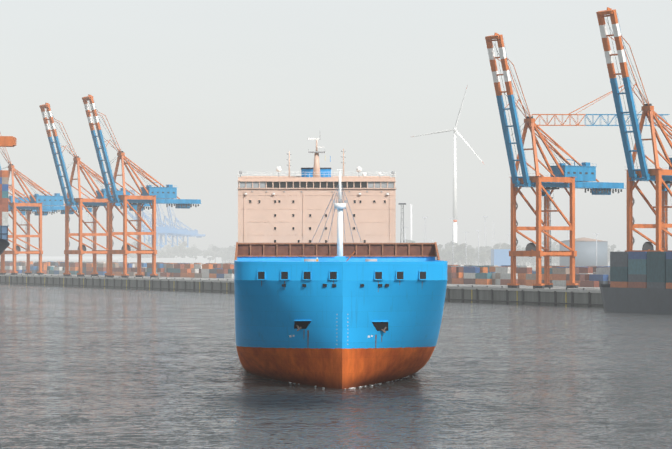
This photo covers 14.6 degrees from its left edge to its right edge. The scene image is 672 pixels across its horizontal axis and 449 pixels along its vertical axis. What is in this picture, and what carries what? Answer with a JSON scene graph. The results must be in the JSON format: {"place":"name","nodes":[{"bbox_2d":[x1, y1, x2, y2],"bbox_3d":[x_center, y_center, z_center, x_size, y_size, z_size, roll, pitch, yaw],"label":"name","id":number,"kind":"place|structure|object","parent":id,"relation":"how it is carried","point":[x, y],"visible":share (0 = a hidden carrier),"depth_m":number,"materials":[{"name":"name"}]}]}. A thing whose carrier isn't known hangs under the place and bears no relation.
{"place":"outdoors","nodes":[
{"label":"outdoors","id":0,"kind":"place"},
{"bbox_2d":[0,136,16,146],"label":"crane boom","id":1,"kind":"object","parent":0,"point":[8,141],"visible":1,"depth_m":1002.86,"materials":[{"name":"orange metal"}]},
{"bbox_2d":[0,260,609,307],"bbox_3d":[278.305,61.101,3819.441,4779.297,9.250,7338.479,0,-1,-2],"label":"quay","id":2,"kind":"structure","parent":0,"point":[589,297],"depth_m":1360.93,"materials":[{"name":"concrete"}]},
{"bbox_2d":[4,184,55,273],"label":"crane","id":3,"kind":"object","parent":2,"relation":"on","point":[35,212],"visible":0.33,"depth_m":1840.73,"materials":[{"name":"orange metal"}]},
{"bbox_2d":[0,133,82,274],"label":"crane","id":4,"kind":"object","parent":2,"relation":"on","point":[37,202],"visible":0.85,"depth_m":1771.42,"materials":[{"name":"orange metal"}]},
{"bbox_2d":[39,103,151,276],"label":"crane","id":5,"kind":"object","parent":2,"relation":"on","point":[101,197],"visible":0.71,"depth_m":1626.99,"materials":[{"name":"orange metal"}]},
{"bbox_2d":[82,94,200,277],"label":"crane","id":6,"kind":"object","parent":2,"relation":"on","point":[154,196],"visible":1,"depth_m":1547.87,"materials":[{"name":"orange metal"}]},
{"bbox_2d":[122,208,184,249],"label":"crane","id":7,"kind":"object","parent":2,"relation":"on","point":[160,234],"visible":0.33,"depth_m":4491.57,"materials":[{"name":"blue metal"}]},
{"bbox_2d":[131,190,176,249],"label":"crane","id":8,"kind":"object","parent":2,"relation":"on","point":[163,229],"visible":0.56,"depth_m":4294.59,"materials":[{"name":"blue metal"}]},
{"bbox_2d":[156,204,195,247],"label":"crane","id":9,"kind":"object","parent":2,"relation":"on","point":[187,233],"visible":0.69,"depth_m":4692.88,"materials":[{"name":"blue metal"}]},
{"bbox_2d":[166,203,204,246],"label":"crane","id":10,"kind":"object","parent":2,"relation":"on","point":[190,230],"visible":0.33,"depth_m":4942.24,"materials":[{"name":"blue metal"}]},
{"bbox_2d":[5,261,609,286],"bbox_3d":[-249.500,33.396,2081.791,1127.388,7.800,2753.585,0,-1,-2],"label":"container yard","id":11,"kind":"structure","parent":2,"relation":"on","point":[591,276],"depth_m":1336.75,"materials":[{"name":"multicoloured metal"}]},
{"bbox_2d":[122,239,620,268],"bbox_3d":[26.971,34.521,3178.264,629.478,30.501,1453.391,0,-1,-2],"label":"shore trees","id":12,"kind":"object","parent":2,"relation":"on","point":[464,254],"visible":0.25,"depth_m":2787.14,"materials":[{"name":"grey plant"}]},
{"bbox_2d":[413,85,484,263],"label":"wind turbine","id":13,"kind":"object","parent":2,"relation":"on","point":[454,232],"visible":0.88,"depth_m":3003.51,"materials":[{"name":"white metal"}]},
{"bbox_2d":[485,33,625,287],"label":"crane","id":14,"kind":"object","parent":2,"relation":"on","point":[570,176],"visible":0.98,"depth_m":1055.79,"materials":[{"name":"orange metal"}]},
{"bbox_2d":[596,7,671,251],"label":"crane","id":15,"kind":"object","parent":2,"relation":"on","point":[661,178],"visible":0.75,"depth_m":960.36,"materials":[{"name":"orange metal"}]},
{"bbox_2d":[0,256,671,448],"bbox_3d":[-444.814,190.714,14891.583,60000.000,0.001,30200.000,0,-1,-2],"label":"water","id":16,"kind":"structure","parent":0,"point":[92,368],"depth_m":400.81,"materials":[{"name":"grey liquid"}]},
{"bbox_2d":[0,170,9,254],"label":"ship","id":17,"kind":"object","parent":16,"relation":"on","point":[4,243],"visible":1,"depth_m":987.82,"materials":[{"name":"metal"}]},
{"bbox_2d":[234,138,447,388],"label":"ship","id":18,"kind":"object","parent":16,"relation":"on","point":[336,286],"visible":0.88,"depth_m":396.85,"materials":[{"name":"paint"}]},
{"bbox_2d":[600,251,671,314],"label":"ship","id":19,"kind":"object","parent":16,"relation":"on","point":[640,282],"visible":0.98,"depth_m":895.77},
{"bbox_2d":[0,0,671,255],"label":"sky","id":20,"kind":"structure","parent":0,"point":[197,94],"materials":[{"name":"white"}]},
{"bbox_2d":[119,197,607,267],"bbox_3d":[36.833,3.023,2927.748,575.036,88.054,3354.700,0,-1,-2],"label":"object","id":21,"kind":"structure","parent":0,"point":[592,252],"depth_m":2290.88,"materials":[{"name":"metal"}]},
{"bbox_2d":[531,85,669,125],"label":"lattice jib","id":22,"kind":"object","parent":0,"point":[570,117],"visible":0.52,"depth_m":1122.80,"materials":[{"name":"metal"}]}
]}

